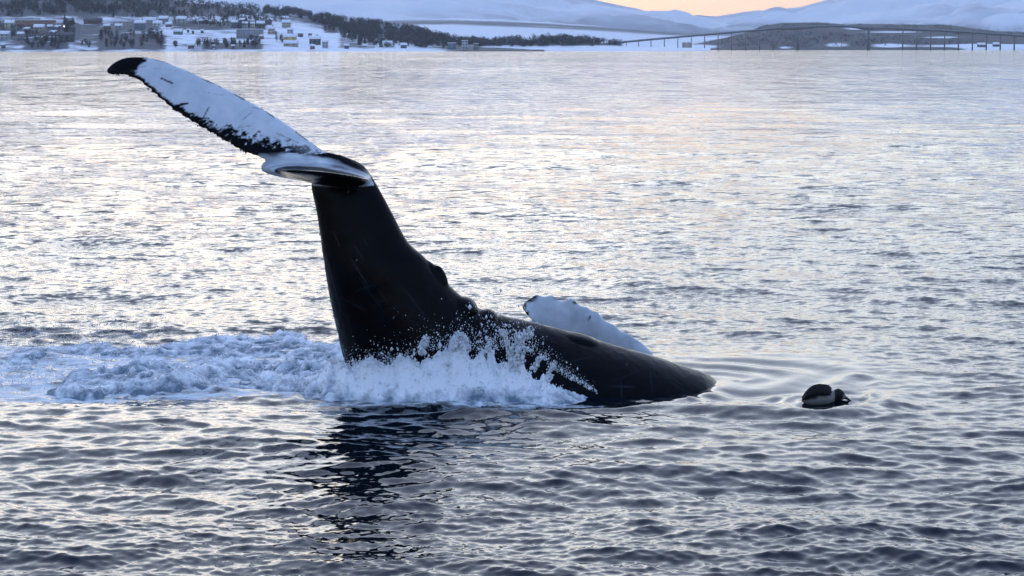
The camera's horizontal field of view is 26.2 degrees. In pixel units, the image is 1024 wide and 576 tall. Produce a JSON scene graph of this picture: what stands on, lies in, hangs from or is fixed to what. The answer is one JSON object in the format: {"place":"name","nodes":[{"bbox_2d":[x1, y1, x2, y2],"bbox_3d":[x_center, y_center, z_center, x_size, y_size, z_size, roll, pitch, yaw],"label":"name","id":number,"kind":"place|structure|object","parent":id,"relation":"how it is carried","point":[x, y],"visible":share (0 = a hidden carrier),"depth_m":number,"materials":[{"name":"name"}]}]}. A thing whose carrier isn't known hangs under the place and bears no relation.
{"place":"outdoors","nodes":[
{"label":"outdoors","id":0,"kind":"place"},
{"bbox_2d":[0,0,543,50],"bbox_3d":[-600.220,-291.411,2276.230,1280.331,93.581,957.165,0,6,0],"label":"hillside","id":1,"kind":"structure","parent":0,"point":[269,42],"depth_m":1993.73,"materials":[{"name":"white snow"}]},
{"bbox_2d":[0,29,10,40],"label":"house","id":2,"kind":"structure","parent":1,"relation":"on","point":[5,35],"depth_m":1886.64,"materials":[{"name":"white"}]},
{"bbox_2d":[4,19,15,28],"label":"house","id":3,"kind":"structure","parent":1,"relation":"on","point":[7,23],"depth_m":1993.23,"materials":[{"name":"white"}]},
{"bbox_2d":[10,24,17,34],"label":"house","id":4,"kind":"structure","parent":1,"relation":"on","point":[14,26],"depth_m":1940.07,"materials":[{"name":"grey"}]},
{"bbox_2d":[16,32,24,40],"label":"house","id":5,"kind":"structure","parent":1,"relation":"on","point":[20,35],"depth_m":1887.88,"materials":[{"name":"white"}]},
{"bbox_2d":[3,19,55,26],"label":"apartment building","id":6,"kind":"structure","parent":1,"relation":"on","point":[29,23],"depth_m":2017.80,"materials":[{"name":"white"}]},
{"bbox_2d":[33,23,45,33],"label":"house","id":7,"kind":"structure","parent":1,"relation":"on","point":[41,28],"depth_m":1959.64,"materials":[{"name":"white"}]},
{"bbox_2d":[33,35,58,40],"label":"terraced house","id":8,"kind":"structure","parent":1,"relation":"on","point":[49,37],"depth_m":1886.06,"materials":[{"name":"white"}]},
{"bbox_2d":[47,24,53,29],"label":"house","id":9,"kind":"structure","parent":1,"relation":"on","point":[49,26],"depth_m":1997.92,"materials":[{"name":"white"}]},
{"bbox_2d":[60,31,74,41],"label":"terraced house","id":10,"kind":"structure","parent":1,"relation":"on","point":[67,34],"depth_m":1873.05,"materials":[{"name":"grey"}]},
{"bbox_2d":[83,16,102,23],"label":"row house","id":11,"kind":"structure","parent":1,"relation":"on","point":[96,20],"depth_m":2062.62,"materials":[{"name":"grey"}]},
{"bbox_2d":[103,24,110,28],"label":"house","id":12,"kind":"structure","parent":1,"relation":"on","point":[106,26],"depth_m":2005.57,"materials":[{"name":"white"}]},
{"bbox_2d":[114,22,122,28],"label":"house","id":13,"kind":"structure","parent":1,"relation":"on","point":[118,25],"depth_m":2024.84,"materials":[{"name":"white"}]},
{"bbox_2d":[134,19,146,29],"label":"house","id":14,"kind":"structure","parent":1,"relation":"on","point":[139,24],"depth_m":2019.33,"materials":[{"name":"white"}]},
{"bbox_2d":[143,16,156,22],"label":"house","id":15,"kind":"structure","parent":1,"relation":"on","point":[149,19],"depth_m":2108.82,"materials":[{"name":"white"}]},
{"bbox_2d":[152,19,162,26],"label":"house","id":16,"kind":"structure","parent":1,"relation":"on","point":[159,23],"depth_m":2076.11,"materials":[{"name":"white"}]},
{"bbox_2d":[159,14,168,23],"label":"house","id":17,"kind":"structure","parent":1,"relation":"on","point":[165,18],"depth_m":2107.91,"materials":[{"name":"white"}]},
{"bbox_2d":[165,22,172,26],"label":"house","id":18,"kind":"structure","parent":1,"relation":"on","point":[168,24],"depth_m":2066.18,"materials":[{"name":"white"}]},
{"bbox_2d":[173,27,182,34],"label":"cabin","id":19,"kind":"object","parent":1,"relation":"on","point":[179,31],"visible":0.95,"depth_m":1973.03,"materials":[{"name":"white"}]},
{"bbox_2d":[176,15,187,24],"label":"house","id":20,"kind":"structure","parent":1,"relation":"on","point":[181,20],"depth_m":2110.61,"materials":[{"name":"white"}]},
{"bbox_2d":[187,43,194,48],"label":"boathouse","id":21,"kind":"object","parent":1,"relation":"on","point":[190,45],"visible":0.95,"depth_m":1831.32,"materials":[{"name":"white"}]},
{"bbox_2d":[231,20,237,27],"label":"house","id":22,"kind":"structure","parent":1,"relation":"on","point":[233,22],"depth_m":2088.74,"materials":[{"name":"white"}]},
{"bbox_2d":[242,21,247,28],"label":"house","id":23,"kind":"structure","parent":1,"relation":"on","point":[244,25],"depth_m":2080.51,"materials":[{"name":"white"}]},
{"bbox_2d":[0,0,491,47],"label":"wooded ridge","id":24,"kind":"structure","parent":1,"relation":"on","point":[415,35],"depth_m":2220.39,"materials":[{"name":"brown wood"}]},
{"bbox_2d":[236,28,263,38],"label":"apartment building","id":25,"kind":"structure","parent":1,"relation":"on","point":[243,33],"depth_m":1964.86,"materials":[{"name":"white"}]},
{"bbox_2d":[250,22,254,28],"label":"house","id":26,"kind":"structure","parent":1,"relation":"on","point":[252,25],"depth_m":2083.51,"materials":[{"name":"white"}]},
{"bbox_2d":[256,19,264,28],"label":"house","id":27,"kind":"structure","parent":1,"relation":"on","point":[260,24],"depth_m":2084.44,"materials":[{"name":"white"}]},
{"bbox_2d":[264,19,271,24],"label":"house","id":28,"kind":"structure","parent":1,"relation":"on","point":[266,21],"depth_m":2179.93,"materials":[{"name":"grey"}]},
{"bbox_2d":[267,25,275,33],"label":"house","id":29,"kind":"structure","parent":1,"relation":"on","point":[271,29],"depth_m":2025.15,"materials":[{"name":"white"}]},
{"bbox_2d":[281,20,290,27],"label":"house","id":30,"kind":"structure","parent":1,"relation":"on","point":[286,23],"depth_m":2149.49,"materials":[{"name":"white"}]},
{"bbox_2d":[283,32,296,39],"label":"long building","id":31,"kind":"structure","parent":1,"relation":"on","point":[292,36],"depth_m":1931.00,"materials":[{"name":"yellow"}]},
{"bbox_2d":[286,27,293,33],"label":"house","id":32,"kind":"structure","parent":1,"relation":"on","point":[289,30],"depth_m":2029.40,"materials":[{"name":"white"}]},
{"bbox_2d":[283,39,298,46],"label":"house","id":33,"kind":"structure","parent":1,"relation":"on","point":[292,43],"depth_m":1878.48,"materials":[{"name":"white"}]},
{"bbox_2d":[309,34,320,44],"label":"house","id":34,"kind":"structure","parent":1,"relation":"on","point":[315,40],"depth_m":1897.53,"materials":[{"name":"white"}]},
{"bbox_2d":[322,40,328,47],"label":"house","id":35,"kind":"structure","parent":1,"relation":"on","point":[324,43],"depth_m":1845.17,"materials":[{"name":"white"}]},
{"bbox_2d":[382,39,392,46],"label":"house","id":36,"kind":"structure","parent":1,"relation":"on","point":[391,42],"depth_m":1883.60,"materials":[{"name":"white"}]},
{"bbox_2d":[400,43,406,47],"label":"house","id":37,"kind":"structure","parent":1,"relation":"on","point":[403,45],"depth_m":1876.02,"materials":[{"name":"white"}]},
{"bbox_2d":[448,41,455,48],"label":"warehouse","id":38,"kind":"structure","parent":1,"relation":"on","point":[452,45],"depth_m":1873.08,"materials":[{"name":"white"}]},
{"bbox_2d":[461,40,467,49],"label":"warehouse","id":39,"kind":"structure","parent":1,"relation":"on","point":[464,44],"depth_m":1870.50,"materials":[{"name":"white"}]},
{"bbox_2d":[473,43,478,49],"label":"warehouse","id":40,"kind":"structure","parent":1,"relation":"on","point":[476,46],"depth_m":1875.48,"materials":[{"name":"white"}]},
{"bbox_2d":[176,0,755,35],"bbox_3d":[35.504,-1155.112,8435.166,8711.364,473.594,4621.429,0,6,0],"label":"mountain","id":41,"kind":"structure","parent":0,"point":[594,13],"depth_m":7103.38,"materials":[{"name":"white snow"}]},
{"bbox_2d":[0,50,1023,575],"bbox_3d":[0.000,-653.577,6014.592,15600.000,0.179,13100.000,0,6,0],"label":"water","id":42,"kind":"structure","parent":0,"point":[764,238],"depth_m":28.14,"materials":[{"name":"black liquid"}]},
{"bbox_2d":[0,317,587,406],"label":"foam","id":43,"kind":"object","parent":42,"relation":"on","point":[404,392],"visible":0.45,"depth_m":20.65,"materials":[{"name":"white liquid"}]},
{"bbox_2d":[0,286,596,397],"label":"spray","id":44,"kind":"object","parent":42,"relation":"on","point":[515,360],"visible":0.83,"depth_m":20.21,"materials":[{"name":"white liquid"}]},
{"bbox_2d":[107,57,716,397],"bbox_3d":[-0.657,-0.276,20.902,6.105,3.810,2.086,-1,6,-13],"label":"humpback whale","id":45,"kind":"object","parent":42,"relation":"in","point":[384,277],"visible":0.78,"depth_m":20.42,"materials":[{"name":"black"}]},
{"bbox_2d":[607,25,1023,49],"bbox_3d":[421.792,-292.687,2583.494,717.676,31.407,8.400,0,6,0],"label":"bridge","id":46,"kind":"structure","parent":42,"relation":"in","point":[798,28],"depth_m":2579.47,"materials":[{"name":"concrete"}]},
{"bbox_2d":[801,384,850,404],"bbox_3d":[2.864,0.973,20.046,0.456,0.224,0.224,0,6,0],"label":"seabird","id":47,"kind":"object","parent":42,"relation":"on","point":[819,394],"visible":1,"depth_m":19.96,"materials":[{"name":"black"}]},
{"bbox_2d":[381,18,730,45],"bbox_3d":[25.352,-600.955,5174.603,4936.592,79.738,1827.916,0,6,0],"label":"hill","id":48,"kind":"structure","parent":0,"point":[485,28],"depth_m":5005.09,"materials":[{"name":"white snow"}]},
{"bbox_2d":[457,32,709,50],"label":"peninsula","id":49,"kind":"object","parent":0,"point":[544,40],"depth_m":2170.73},
{"bbox_2d":[598,0,824,15],"label":"sky","id":50,"kind":"structure","parent":0,"point":[694,7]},
{"bbox_2d":[693,10,762,22],"bbox_3d":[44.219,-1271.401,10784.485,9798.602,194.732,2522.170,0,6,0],"label":"mountain","id":51,"kind":"structure","parent":0,"point":[728,18],"depth_m":11214.56,"materials":[{"name":"white snow"}]},
{"bbox_2d":[637,23,1023,49],"bbox_3d":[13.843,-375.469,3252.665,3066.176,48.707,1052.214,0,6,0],"label":"hill","id":52,"kind":"structure","parent":0,"point":[824,44],"depth_m":2961.69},
{"bbox_2d":[682,42,690,47],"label":"house","id":53,"kind":"structure","parent":52,"relation":"on","point":[686,44],"depth_m":2858.07,"materials":[{"name":"white"}]},
{"bbox_2d":[710,21,1023,47],"bbox_3d":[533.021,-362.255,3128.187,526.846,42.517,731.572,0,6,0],"label":"hill wood","id":54,"kind":"object","parent":52,"relation":"on","point":[762,39],"visible":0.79,"depth_m":2989.54,"materials":[{"name":"plant"}]},
{"bbox_2d":[977,43,985,46],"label":"boathouse","id":55,"kind":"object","parent":52,"relation":"on","point":[981,44],"visible":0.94,"depth_m":2782.13,"materials":[{"name":"white"}]},
{"bbox_2d":[992,41,999,46],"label":"boathouse","id":56,"kind":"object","parent":52,"relation":"on","point":[996,44],"visible":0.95,"depth_m":2801.21,"materials":[{"name":"white"}]},
{"bbox_2d":[721,0,1019,30],"bbox_3d":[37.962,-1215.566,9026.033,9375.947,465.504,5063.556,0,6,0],"label":"mountain","id":57,"kind":"structure","parent":0,"point":[870,11],"depth_m":8317.30,"materials":[{"name":"white snow"}]},
{"bbox_2d":[902,0,1023,31],"bbox_3d":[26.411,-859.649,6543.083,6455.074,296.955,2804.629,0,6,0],"label":"hill","id":58,"kind":"structure","parent":0,"point":[1009,16],"depth_m":6580.46,"materials":[{"name":"white snow"}]}
]}

